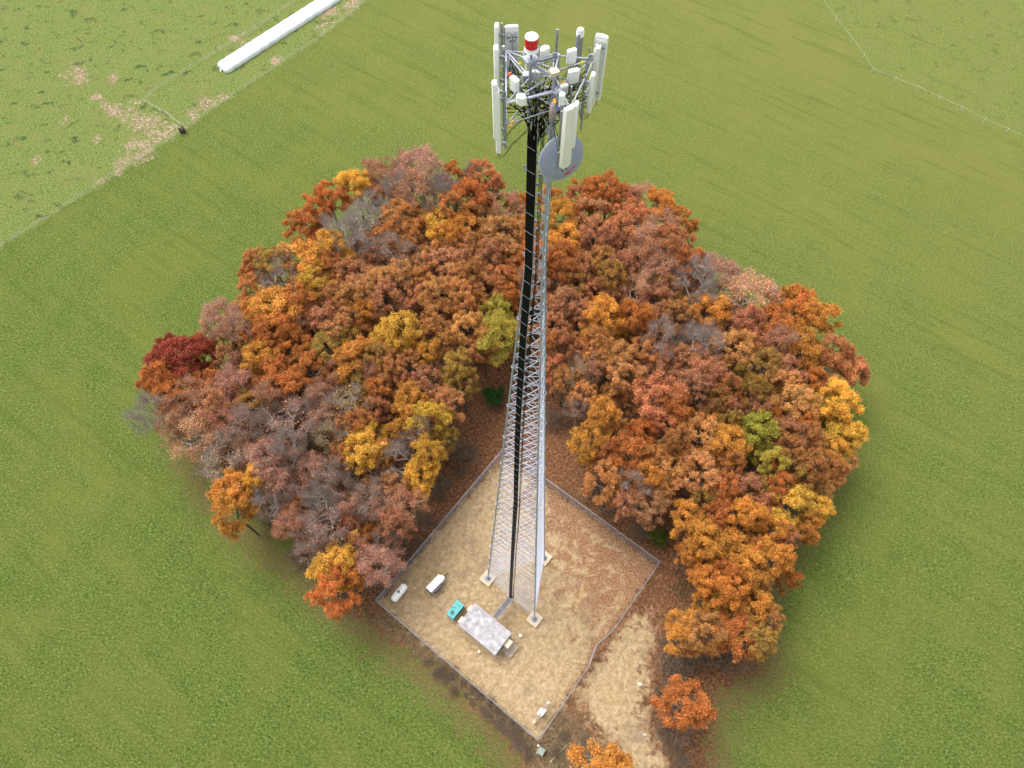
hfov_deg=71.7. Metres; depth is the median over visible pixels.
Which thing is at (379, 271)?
tree
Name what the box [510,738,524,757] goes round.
brush bush
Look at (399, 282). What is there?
brush bush
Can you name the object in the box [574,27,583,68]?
tube antenna
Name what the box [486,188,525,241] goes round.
tree
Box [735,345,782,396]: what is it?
tree
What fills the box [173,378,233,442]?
tree
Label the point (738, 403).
tree
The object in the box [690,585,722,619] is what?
tree
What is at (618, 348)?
tree
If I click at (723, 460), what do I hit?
tree
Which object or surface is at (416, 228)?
tree
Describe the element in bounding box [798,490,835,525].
tree
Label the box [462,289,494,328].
tree
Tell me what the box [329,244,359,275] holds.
tree
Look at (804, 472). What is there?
tree
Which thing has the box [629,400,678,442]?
tree
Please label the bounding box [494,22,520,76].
panel antenna
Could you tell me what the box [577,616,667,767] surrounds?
dirt track
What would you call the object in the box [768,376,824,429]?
tree
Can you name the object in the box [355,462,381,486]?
tree
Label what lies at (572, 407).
tree
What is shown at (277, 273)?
tree
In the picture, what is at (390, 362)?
tree
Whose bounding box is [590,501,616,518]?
brush bush
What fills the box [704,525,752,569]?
tree
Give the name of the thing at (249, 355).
tree
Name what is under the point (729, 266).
tree
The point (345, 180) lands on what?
tree
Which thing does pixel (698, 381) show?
tree
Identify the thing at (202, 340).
tree
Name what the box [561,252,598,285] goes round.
tree
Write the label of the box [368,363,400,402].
tree
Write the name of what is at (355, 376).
tree
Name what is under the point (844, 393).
tree
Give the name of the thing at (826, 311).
tree
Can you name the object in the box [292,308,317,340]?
tree
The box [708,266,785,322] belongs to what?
tree
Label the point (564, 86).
radio unit
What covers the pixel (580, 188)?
tree
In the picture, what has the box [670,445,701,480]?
tree
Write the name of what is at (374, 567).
brush bush
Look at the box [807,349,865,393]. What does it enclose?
tree
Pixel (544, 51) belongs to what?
radio unit
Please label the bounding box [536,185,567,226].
tree
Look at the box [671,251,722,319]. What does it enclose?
tree
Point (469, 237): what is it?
tree
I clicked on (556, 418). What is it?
brush bush
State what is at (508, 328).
tree
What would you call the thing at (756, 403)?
tree
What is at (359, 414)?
tree
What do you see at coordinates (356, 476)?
brush bush
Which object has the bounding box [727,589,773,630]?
tree
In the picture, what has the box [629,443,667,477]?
tree
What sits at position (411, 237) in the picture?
tree
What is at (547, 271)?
tree
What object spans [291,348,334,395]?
tree
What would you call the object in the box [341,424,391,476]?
tree
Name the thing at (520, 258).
tree
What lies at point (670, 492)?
tree
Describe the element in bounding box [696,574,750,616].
tree
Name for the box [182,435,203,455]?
brush bush
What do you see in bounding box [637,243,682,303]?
tree
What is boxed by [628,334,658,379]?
tree
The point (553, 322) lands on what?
brush bush
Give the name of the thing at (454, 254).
tree
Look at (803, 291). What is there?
tree
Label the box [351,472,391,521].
tree
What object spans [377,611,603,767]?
margin weeds
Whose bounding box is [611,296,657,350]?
tree
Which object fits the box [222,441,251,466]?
brush bush
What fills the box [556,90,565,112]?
radio unit
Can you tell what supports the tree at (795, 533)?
on the forest floor
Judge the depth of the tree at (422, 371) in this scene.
113.15 m
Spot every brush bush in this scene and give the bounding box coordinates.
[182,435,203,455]
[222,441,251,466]
[255,502,287,539]
[264,490,283,511]
[269,447,294,469]
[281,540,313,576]
[294,487,324,514]
[297,429,323,450]
[301,313,324,338]
[306,366,327,385]
[318,517,339,534]
[320,342,338,354]
[325,457,353,485]
[326,395,358,418]
[327,581,364,615]
[343,469,366,486]
[345,231,361,250]
[355,561,386,597]
[370,510,416,539]
[374,257,392,266]
[374,412,397,433]
[382,528,412,571]
[392,270,406,289]
[400,548,416,561]
[407,501,441,536]
[410,297,444,321]
[410,535,426,552]
[418,471,449,503]
[428,667,439,677]
[434,662,448,677]
[436,490,447,500]
[439,438,458,459]
[439,676,449,686]
[443,434,485,471]
[443,667,457,683]
[446,683,458,698]
[456,465,465,477]
[460,346,482,366]
[460,678,467,686]
[468,684,477,695]
[475,689,484,701]
[477,705,486,714]
[482,708,493,722]
[483,285,498,297]
[485,696,494,708]
[487,386,510,411]
[490,717,504,728]
[492,704,501,714]
[496,722,507,736]
[499,708,508,722]
[504,726,517,738]
[507,716,516,728]
[509,730,525,744]
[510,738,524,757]
[512,724,523,737]
[518,305,546,320]
[520,738,532,754]
[522,748,535,760]
[528,332,554,359]
[536,402,569,432]
[546,277,557,291]
[547,745,562,759]
[549,315,562,334]
[557,728,571,743]
[565,745,586,767]
[576,731,594,754]
[577,468,612,502]
[579,369,604,393]
[585,360,622,387]
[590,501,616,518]
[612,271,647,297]
[613,319,635,342]
[624,515,659,546]
[648,497,659,518]
[648,643,697,693]
[650,721,672,742]
[653,625,685,661]
[653,684,665,698]
[654,695,695,749]
[658,733,684,759]
[664,660,695,682]
[669,747,695,767]
[673,314,689,342]
[677,642,704,671]
[681,699,715,736]
[683,589,716,626]
[687,632,728,671]
[691,407,716,436]
[700,296,714,326]
[704,632,756,681]
[726,340,745,351]
[729,620,770,656]
[730,456,762,492]
[734,292,754,306]
[771,504,796,521]
[790,348,810,371]
[808,367,840,379]
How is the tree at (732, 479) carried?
on the forest floor
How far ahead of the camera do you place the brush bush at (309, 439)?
119.03 m
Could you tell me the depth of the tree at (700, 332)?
113.97 m
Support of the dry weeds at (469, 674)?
on the compound yard at (553, 623)
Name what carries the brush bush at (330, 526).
on the forest floor
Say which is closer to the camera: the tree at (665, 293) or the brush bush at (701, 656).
the brush bush at (701, 656)
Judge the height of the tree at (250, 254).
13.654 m
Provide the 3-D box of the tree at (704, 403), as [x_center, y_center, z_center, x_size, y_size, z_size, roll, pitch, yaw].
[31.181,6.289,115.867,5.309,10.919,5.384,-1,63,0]
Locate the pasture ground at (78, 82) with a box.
[0,0,1023,247]
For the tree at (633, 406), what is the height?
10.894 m
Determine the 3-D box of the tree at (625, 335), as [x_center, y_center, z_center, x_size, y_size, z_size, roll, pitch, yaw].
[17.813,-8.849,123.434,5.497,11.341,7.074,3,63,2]
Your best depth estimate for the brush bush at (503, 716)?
100.49 m
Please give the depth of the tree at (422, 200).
129.05 m
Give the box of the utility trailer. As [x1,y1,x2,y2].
[426,572,448,594]
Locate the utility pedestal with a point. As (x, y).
(540, 751)
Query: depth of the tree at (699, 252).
121.63 m
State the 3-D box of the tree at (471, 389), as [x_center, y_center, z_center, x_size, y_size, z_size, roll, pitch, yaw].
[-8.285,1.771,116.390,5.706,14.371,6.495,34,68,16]
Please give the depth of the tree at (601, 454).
106.46 m
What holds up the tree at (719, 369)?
on the forest floor
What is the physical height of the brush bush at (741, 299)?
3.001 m
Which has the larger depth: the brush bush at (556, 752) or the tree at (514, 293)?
the tree at (514, 293)
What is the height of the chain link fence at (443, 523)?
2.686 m
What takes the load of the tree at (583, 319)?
on the forest floor
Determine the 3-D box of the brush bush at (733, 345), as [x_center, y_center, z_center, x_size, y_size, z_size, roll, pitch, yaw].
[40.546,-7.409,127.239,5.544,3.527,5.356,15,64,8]
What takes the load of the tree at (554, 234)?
on the forest floor
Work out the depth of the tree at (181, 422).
108.30 m
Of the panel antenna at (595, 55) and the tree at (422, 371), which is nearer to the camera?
the panel antenna at (595, 55)
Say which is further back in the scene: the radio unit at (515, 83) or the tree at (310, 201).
the tree at (310, 201)
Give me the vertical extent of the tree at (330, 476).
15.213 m
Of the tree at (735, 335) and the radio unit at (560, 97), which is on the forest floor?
the tree at (735, 335)
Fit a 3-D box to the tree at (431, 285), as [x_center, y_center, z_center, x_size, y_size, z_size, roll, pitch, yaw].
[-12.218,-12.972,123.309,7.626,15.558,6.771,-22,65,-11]
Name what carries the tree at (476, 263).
on the forest floor
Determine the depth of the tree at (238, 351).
114.55 m
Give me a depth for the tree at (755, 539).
100.89 m
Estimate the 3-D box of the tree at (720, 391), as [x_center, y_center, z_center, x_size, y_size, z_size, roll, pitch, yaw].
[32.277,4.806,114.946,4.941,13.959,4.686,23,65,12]
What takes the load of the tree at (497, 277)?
on the forest floor
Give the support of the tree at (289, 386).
on the forest floor
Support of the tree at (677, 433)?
on the forest floor
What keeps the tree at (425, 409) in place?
on the forest floor
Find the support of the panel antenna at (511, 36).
attached to the antenna mount at (525, 78)
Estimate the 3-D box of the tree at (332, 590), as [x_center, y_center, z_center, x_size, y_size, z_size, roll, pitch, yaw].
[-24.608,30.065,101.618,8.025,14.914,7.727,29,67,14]
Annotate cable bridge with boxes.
[493,596,512,619]
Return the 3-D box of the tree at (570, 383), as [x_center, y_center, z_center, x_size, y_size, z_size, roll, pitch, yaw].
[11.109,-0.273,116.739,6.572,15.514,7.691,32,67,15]
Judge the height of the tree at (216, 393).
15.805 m
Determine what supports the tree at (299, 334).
on the forest floor
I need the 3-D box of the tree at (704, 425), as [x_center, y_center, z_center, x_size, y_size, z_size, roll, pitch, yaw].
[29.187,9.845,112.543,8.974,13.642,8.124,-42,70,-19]
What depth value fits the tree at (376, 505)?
102.58 m
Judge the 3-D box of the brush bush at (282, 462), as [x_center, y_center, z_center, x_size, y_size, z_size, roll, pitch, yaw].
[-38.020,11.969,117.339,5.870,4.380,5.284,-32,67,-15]
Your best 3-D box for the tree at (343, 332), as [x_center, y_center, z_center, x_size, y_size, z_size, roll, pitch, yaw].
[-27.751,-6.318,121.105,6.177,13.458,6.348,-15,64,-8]
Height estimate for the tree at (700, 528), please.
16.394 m
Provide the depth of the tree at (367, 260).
126.25 m
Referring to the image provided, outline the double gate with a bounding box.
[588,632,611,665]
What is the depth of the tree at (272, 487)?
104.39 m
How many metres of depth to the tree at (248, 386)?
113.17 m
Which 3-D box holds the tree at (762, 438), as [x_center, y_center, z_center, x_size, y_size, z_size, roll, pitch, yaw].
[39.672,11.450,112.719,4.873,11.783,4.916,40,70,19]
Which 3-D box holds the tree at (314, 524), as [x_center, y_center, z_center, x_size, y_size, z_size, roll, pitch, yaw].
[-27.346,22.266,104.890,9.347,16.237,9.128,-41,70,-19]
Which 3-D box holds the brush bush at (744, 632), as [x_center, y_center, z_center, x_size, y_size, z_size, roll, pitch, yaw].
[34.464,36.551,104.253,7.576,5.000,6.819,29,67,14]
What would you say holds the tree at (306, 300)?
on the forest floor
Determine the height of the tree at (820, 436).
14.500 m
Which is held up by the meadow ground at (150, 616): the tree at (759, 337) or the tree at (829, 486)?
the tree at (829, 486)
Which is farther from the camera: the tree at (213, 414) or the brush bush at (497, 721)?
the tree at (213, 414)
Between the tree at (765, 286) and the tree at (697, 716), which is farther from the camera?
the tree at (765, 286)
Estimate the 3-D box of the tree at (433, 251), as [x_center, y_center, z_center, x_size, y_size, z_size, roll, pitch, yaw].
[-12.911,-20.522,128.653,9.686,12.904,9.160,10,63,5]
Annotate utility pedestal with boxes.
[536,746,544,756]
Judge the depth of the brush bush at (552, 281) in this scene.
132.90 m
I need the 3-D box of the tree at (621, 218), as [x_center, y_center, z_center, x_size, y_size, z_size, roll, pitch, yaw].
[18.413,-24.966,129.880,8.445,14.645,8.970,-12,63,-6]
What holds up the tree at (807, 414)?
on the forest floor
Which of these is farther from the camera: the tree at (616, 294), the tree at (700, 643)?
the tree at (616, 294)
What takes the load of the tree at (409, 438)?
on the forest floor
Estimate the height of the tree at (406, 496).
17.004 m
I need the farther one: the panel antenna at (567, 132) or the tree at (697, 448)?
the tree at (697, 448)
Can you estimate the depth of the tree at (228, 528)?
101.53 m
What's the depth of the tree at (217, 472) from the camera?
108.22 m
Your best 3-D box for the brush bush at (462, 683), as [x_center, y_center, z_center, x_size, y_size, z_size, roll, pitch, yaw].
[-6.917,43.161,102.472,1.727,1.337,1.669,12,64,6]
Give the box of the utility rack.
[532,701,549,723]
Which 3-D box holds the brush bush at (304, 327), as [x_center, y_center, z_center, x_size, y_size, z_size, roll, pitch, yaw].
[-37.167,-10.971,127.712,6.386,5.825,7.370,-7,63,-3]
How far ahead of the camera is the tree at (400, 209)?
126.07 m
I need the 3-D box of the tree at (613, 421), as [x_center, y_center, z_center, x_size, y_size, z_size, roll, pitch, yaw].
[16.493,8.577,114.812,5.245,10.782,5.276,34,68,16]
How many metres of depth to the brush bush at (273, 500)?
114.29 m
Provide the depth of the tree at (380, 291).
119.09 m
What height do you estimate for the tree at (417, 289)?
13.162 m
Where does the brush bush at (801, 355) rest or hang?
on the forest floor
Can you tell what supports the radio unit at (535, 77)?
attached to the lattice tower
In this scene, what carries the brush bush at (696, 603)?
on the forest floor
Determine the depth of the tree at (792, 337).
112.97 m
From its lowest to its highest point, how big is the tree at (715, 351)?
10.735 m
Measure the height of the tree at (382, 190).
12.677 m
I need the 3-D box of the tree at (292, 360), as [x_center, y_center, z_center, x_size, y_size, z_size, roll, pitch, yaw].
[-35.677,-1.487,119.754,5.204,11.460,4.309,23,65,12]
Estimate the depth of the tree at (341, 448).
107.20 m
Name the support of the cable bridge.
on the compound yard at (553, 623)
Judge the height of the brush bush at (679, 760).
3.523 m
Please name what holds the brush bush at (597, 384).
on the forest floor
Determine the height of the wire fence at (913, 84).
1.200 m
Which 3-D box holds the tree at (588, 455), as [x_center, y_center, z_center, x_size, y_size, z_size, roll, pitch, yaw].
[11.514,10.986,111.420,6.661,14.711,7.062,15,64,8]
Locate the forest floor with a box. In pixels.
[194,215,826,767]
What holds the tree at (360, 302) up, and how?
on the forest floor
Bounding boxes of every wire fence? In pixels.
[0,0,364,244]
[142,1,293,123]
[825,2,1023,135]
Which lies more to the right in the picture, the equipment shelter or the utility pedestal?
the utility pedestal
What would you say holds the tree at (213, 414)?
on the forest floor
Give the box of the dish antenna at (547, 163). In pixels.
[538,118,583,180]
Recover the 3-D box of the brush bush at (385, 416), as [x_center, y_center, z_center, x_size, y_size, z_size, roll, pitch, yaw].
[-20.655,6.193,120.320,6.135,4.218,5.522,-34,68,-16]
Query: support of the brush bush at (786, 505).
on the forest floor
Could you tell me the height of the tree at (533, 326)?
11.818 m
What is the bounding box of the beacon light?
[524,32,538,57]
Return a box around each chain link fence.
[376,450,501,600]
[376,599,538,740]
[504,448,658,564]
[538,665,589,739]
[612,562,659,631]
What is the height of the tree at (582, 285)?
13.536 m
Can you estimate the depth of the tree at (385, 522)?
100.84 m
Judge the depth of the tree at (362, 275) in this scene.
121.81 m
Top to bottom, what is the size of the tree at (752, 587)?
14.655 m
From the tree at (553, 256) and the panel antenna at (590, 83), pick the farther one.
the tree at (553, 256)
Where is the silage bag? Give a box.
[218,0,339,72]
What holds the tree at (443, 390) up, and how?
on the forest floor
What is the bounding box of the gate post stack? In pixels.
[178,125,185,133]
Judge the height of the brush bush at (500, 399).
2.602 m
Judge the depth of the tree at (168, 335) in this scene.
116.21 m
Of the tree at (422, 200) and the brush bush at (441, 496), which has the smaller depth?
the brush bush at (441, 496)
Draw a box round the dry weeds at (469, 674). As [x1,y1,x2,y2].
[383,455,654,735]
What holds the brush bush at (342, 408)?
on the forest floor
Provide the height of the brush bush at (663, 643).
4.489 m
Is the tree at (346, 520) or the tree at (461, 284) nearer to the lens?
the tree at (346, 520)
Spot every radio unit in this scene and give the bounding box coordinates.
[510,75,533,96]
[516,92,537,110]
[532,69,540,93]
[538,44,549,75]
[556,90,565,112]
[558,82,568,96]
[559,47,576,78]
[567,67,579,89]
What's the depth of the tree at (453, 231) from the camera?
124.09 m
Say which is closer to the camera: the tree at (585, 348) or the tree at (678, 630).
the tree at (678, 630)
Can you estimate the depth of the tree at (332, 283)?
119.38 m
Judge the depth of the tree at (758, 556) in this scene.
97.16 m
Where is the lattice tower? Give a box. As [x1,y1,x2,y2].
[485,52,585,621]
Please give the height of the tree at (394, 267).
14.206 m
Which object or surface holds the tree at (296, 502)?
on the forest floor
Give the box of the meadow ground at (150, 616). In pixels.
[0,0,1023,767]
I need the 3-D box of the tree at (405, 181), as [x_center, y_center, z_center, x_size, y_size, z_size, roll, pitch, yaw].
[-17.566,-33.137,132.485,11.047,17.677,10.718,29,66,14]
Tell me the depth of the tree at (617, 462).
106.89 m
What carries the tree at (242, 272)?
on the meadow ground at (150, 616)
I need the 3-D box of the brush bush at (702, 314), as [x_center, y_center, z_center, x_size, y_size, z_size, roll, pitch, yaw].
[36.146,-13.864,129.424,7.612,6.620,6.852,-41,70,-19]
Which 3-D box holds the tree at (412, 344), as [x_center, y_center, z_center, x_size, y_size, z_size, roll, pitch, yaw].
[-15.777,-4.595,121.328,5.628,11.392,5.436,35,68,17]
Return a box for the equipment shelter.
[458,604,518,657]
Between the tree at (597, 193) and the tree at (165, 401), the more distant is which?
the tree at (597, 193)
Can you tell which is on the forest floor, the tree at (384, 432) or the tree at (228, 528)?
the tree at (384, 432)
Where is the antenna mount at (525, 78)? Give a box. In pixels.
[501,22,593,168]
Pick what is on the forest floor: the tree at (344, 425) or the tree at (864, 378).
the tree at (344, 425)
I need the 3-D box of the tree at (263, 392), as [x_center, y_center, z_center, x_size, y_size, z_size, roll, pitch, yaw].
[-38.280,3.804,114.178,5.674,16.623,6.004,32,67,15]
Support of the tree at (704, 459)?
on the forest floor
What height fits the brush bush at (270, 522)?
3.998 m
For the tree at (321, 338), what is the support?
on the forest floor
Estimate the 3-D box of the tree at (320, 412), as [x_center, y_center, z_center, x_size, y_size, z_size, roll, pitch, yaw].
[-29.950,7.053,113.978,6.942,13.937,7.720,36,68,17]
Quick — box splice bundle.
[549,98,557,119]
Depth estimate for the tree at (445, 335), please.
115.39 m
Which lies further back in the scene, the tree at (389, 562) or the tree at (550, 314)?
the tree at (550, 314)
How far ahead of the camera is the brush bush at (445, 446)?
118.41 m
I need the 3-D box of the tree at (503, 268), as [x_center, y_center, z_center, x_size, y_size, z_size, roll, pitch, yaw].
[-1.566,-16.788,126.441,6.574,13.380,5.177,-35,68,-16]
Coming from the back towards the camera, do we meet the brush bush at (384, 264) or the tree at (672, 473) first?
the brush bush at (384, 264)
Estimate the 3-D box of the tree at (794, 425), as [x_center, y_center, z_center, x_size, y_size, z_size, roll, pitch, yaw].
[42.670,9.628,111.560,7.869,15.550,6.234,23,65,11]
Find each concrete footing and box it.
[479,570,494,586]
[526,610,542,627]
[538,551,552,565]
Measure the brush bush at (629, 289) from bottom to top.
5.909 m
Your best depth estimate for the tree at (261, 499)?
103.74 m
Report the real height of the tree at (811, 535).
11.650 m
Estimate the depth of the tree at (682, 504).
102.23 m
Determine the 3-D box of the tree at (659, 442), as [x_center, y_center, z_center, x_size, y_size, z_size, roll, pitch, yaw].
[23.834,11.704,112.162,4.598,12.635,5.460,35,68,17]
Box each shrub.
[481,385,506,406]
[644,526,668,548]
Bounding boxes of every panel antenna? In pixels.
[492,80,525,140]
[493,44,525,96]
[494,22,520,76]
[495,87,526,157]
[505,24,532,85]
[552,103,575,171]
[557,100,578,150]
[565,71,595,118]
[571,33,608,107]
[579,44,600,115]
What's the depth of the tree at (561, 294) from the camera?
118.54 m
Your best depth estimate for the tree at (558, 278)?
123.22 m
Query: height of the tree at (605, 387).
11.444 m
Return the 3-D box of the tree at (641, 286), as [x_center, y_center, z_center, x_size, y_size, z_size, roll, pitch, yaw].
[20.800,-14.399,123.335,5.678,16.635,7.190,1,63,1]
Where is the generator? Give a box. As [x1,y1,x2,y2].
[446,600,465,621]
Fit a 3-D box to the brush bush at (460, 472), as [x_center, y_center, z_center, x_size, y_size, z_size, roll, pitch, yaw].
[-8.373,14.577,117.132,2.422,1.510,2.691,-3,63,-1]
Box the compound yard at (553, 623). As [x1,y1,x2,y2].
[380,453,656,736]
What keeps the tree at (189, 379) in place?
on the forest floor
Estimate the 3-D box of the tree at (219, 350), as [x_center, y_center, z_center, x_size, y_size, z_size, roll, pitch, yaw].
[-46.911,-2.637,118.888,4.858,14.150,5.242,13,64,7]
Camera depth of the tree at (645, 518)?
102.89 m
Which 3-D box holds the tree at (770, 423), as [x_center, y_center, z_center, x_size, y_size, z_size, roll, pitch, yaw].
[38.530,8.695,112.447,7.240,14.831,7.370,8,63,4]
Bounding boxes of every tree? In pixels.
[118,387,183,441]
[133,356,181,397]
[141,329,215,381]
[148,393,198,439]
[150,376,195,417]
[151,331,188,372]
[159,410,215,462]
[168,369,207,411]
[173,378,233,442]
[178,335,224,368]
[187,363,229,403]
[188,428,249,486]
[197,294,241,344]
[201,383,250,430]
[204,465,258,514]
[205,398,250,440]
[208,326,238,360]
[209,343,242,374]
[210,307,254,350]
[210,358,254,407]
[210,488,260,541]
[220,403,269,453]
[222,345,256,384]
[224,300,253,338]
[232,433,266,471]
[233,387,272,432]
[235,295,271,339]
[235,364,266,404]
[236,259,268,290]
[236,271,276,300]
[237,324,278,354]
[237,488,272,519]
[239,339,284,386]
[239,430,307,494]
[240,246,267,280]
[241,462,279,500]
[243,284,303,336]
[243,303,281,352]
[244,407,274,436]
[246,305,303,362]
[246,395,318,461]
[248,376,287,426]
[250,245,301,309]
[250,352,303,399]
[250,485,292,526]
[253,243,299,285]
[258,465,300,509]
[266,423,311,478]
[270,504,309,543]
[272,326,314,372]
[273,372,314,414]
[274,237,331,290]
[280,480,317,516]
[280,495,312,526]
[281,208,329,250]
[281,278,325,334]
[283,355,311,385]
[287,498,351,556]
[290,525,328,565]
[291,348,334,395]
[291,388,331,432]
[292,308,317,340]
[293,449,339,490]
[294,194,335,237]
[294,262,332,318]
[299,399,345,442]
[300,380,339,420]
[300,477,350,523]
[301,178,353,236]
[303,560,362,622]
[304,530,361,597]
[305,291,342,330]
[306,226,355,273]
[306,415,352,456]
[306,460,358,505]
[308,327,348,373]
[311,356,349,399]
[313,249,356,299]
[315,209,383,273]
[317,277,354,309]
[317,311,353,340]
[318,379,376,429]
[319,448,355,487]
[325,255,374,294]
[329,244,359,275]
[329,435,361,473]
[330,321,362,352]
[330,421,362,449]
[331,279,373,332]
[331,492,364,521]
[332,166,374,223]
[332,333,377,384]
[333,358,374,397]
[334,185,397,254]
[334,404,379,435]
[337,512,364,541]
[339,561,372,592]
[340,300,365,329]
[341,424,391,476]
[345,532,372,564]
[350,315,374,339]
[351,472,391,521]
[352,542,407,588]
[353,297,387,328]
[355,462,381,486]
[356,175,386,214]
[356,270,383,309]
[356,419,389,444]
[359,356,387,398]
[359,377,397,416]
[360,523,385,548]
[361,153,397,200]
[361,338,394,373]
[362,244,389,266]
[364,394,392,423]
[365,181,396,217]
[365,279,413,320]
[366,266,399,311]
[367,214,403,261]
[367,436,398,474]
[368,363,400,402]
[368,482,407,522]
[368,523,401,563]
[369,228,416,286]
[369,315,401,354]
[370,431,412,483]
[371,347,407,388]
[373,508,417,546]
[377,255,426,311]
[377,310,430,365]
[377,470,412,508]
[378,164,416,217]
[378,334,406,360]
[380,196,425,252]
[380,481,433,531]
[383,164,436,237]
[385,422,409,452]
[388,147,427,195]
[388,399,427,438]
[390,216,427,257]
[390,346,429,381]
[390,380,428,419]
[392,369,420,393]
[393,142,452,201]
[393,242,431,276]
[399,234,429,261]
[399,414,436,460]
[402,400,456,439]
[402,461,440,499]
[403,264,434,289]
[404,175,461,233]
[404,277,433,318]
[406,331,428,361]
[407,431,447,481]
[409,206,453,240]
[410,244,440,274]
[413,320,442,366]
[413,363,452,402]
[415,337,445,383]
[418,275,461,330]
[418,299,465,346]
[420,237,464,282]
[426,425,460,463]
[427,383,465,428]
[430,168,460,207]
[430,218,467,275]
[433,328,466,361]
[437,189,478,227]
[438,261,475,307]
[438,276,479,334]
[441,158,463,209]
[441,346,476,390]
[442,234,473,275]
[444,207,486,257]
[446,361,479,411]
[449,309,493,361]
[450,176,494,230]
[451,245,492,293]
[456,230,498,276]
[459,158,486,189]
[461,195,495,232]
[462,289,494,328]
[465,157,506,217]
[465,235,503,291]
[465,333,501,378]
[471,263,508,308]
[474,307,519,370]
[478,212,524,264]
[479,292,513,342]
[481,178,509,209]
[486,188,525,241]
[486,263,516,292]
[498,282,520,312]
[500,241,523,268]
[502,192,525,213]
[502,336,531,359]
[503,273,522,314]
[508,214,541,245]
[511,312,536,343]
[515,261,551,315]
[517,235,551,278]
[519,284,540,322]
[531,332,554,359]
[532,259,549,284]
[534,197,576,238]
[535,290,559,312]
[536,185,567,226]
[536,353,569,396]
[537,309,574,345]
[538,237,582,287]
[541,217,583,271]
[546,267,572,295]
[546,285,589,324]
[546,325,579,363]
[546,363,582,406]
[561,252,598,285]
[561,389,589,428]
[562,270,593,301]
[562,351,598,401]
[563,297,592,335]
[565,183,591,228]
[565,334,599,365]
[565,376,597,421]
[565,737,635,767]
[566,421,612,467]
[568,318,589,342]
[569,194,615,238]
[570,174,612,214]
[571,194,601,230]
[576,213,625,251]
[576,348,612,397]
[578,292,625,336]
[578,457,625,507]
[581,324,614,355]
[581,341,616,377]
[582,274,613,304]
[583,241,618,294]
[583,395,622,443]
[584,169,636,219]
[590,256,627,291]
[593,335,639,382]
[593,380,624,412]
[593,441,622,477]
[594,452,627,482]
[597,210,641,252]
[598,415,629,446]
[602,195,652,248]
[603,288,628,314]
[603,311,631,343]
[604,486,637,524]
[605,428,657,479]
[606,356,648,396]
[607,249,640,287]
[611,185,639,210]
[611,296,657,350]
[611,387,640,417]
[617,268,650,320]
[617,466,654,508]
[619,178,663,233]
[623,219,671,279]
[624,244,661,286]
[625,417,657,443]
[626,484,671,530]
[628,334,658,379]
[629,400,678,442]
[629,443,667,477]
[631,367,689,427]
[631,459,667,497]
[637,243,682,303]
[637,281,673,324]
[637,301,670,338]
[638,312,677,372]
[639,205,690,248]
[639,342,685,384]
[647,184,674,235]
[647,452,696,488]
[647,673,718,732]
[650,220,697,273]
[650,272,685,319]
[651,480,677,513]
[654,435,681,467]
[656,203,699,249]
[657,387,695,436]
[659,298,700,340]
[660,341,694,370]
[660,496,706,539]
[661,422,695,468]
[661,608,703,655]
[664,341,714,391]
[668,246,705,298]
[669,518,730,567]
[670,319,727,374]
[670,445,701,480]
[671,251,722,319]
[672,445,721,497]
[673,322,701,347]
[673,540,704,576]
[675,366,719,412]
[676,410,727,465]
[676,632,706,657]
[678,608,729,655]
[683,292,732,343]
[686,250,721,293]
[686,250,744,299]
[686,560,723,597]
[687,485,717,516]
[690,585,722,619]
[692,354,728,406]
[692,401,724,436]
[694,497,735,539]
[694,550,725,575]
[694,584,731,620]
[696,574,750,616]
[704,325,765,368]
[704,387,729,413]
[704,470,747,512]
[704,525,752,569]
[705,603,761,663]
[706,344,737,372]
[706,555,748,595]
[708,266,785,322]
[708,423,754,468]
[711,370,745,412]
[713,406,744,446]
[714,449,746,483]
[716,393,744,423]
[720,301,741,338]
[722,495,769,542]
[722,571,756,604]
[723,471,766,521]
[725,533,769,592]
[726,364,755,393]
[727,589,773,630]
[730,304,766,351]
[731,372,773,422]
[732,613,777,662]
[734,431,764,460]
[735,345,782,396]
[738,408,783,451]
[740,531,770,562]
[741,563,772,601]
[743,388,774,426]
[746,473,777,496]
[747,330,781,365]
[749,301,793,342]
[749,533,797,585]
[750,445,792,485]
[750,601,785,638]
[751,434,783,467]
[752,490,784,527]
[754,512,792,546]
[756,368,801,411]
[756,404,788,436]
[757,319,803,375]
[764,462,795,504]
[764,481,818,530]
[764,516,801,554]
[766,429,807,467]
[768,353,808,395]
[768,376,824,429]
[769,413,812,451]
[770,282,819,330]
[772,565,803,595]
[774,284,800,313]
[774,455,814,496]
[775,323,822,369]
[784,400,821,442]
[788,365,828,408]
[789,419,828,457]
[790,446,830,484]
[790,511,823,545]
[791,295,843,344]
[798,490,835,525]
[805,398,861,451]
[806,393,837,427]
[806,464,845,499]
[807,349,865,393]
[807,376,865,433]
[810,331,856,371]
[815,448,859,487]
[816,436,850,470]
[822,418,869,457]
[832,355,871,391]
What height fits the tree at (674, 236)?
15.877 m
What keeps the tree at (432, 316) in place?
on the forest floor
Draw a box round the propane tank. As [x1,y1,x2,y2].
[391,583,407,601]
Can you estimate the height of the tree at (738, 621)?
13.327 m
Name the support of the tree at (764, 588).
on the forest floor
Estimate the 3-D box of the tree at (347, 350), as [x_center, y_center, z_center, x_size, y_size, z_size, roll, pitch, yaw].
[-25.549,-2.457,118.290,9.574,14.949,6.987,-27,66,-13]
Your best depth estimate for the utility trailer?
107.79 m
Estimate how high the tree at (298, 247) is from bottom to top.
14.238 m
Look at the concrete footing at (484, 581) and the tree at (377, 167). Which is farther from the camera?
the tree at (377, 167)
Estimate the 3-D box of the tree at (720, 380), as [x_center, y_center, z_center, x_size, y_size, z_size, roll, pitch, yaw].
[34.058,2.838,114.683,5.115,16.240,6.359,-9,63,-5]
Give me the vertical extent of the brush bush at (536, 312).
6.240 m

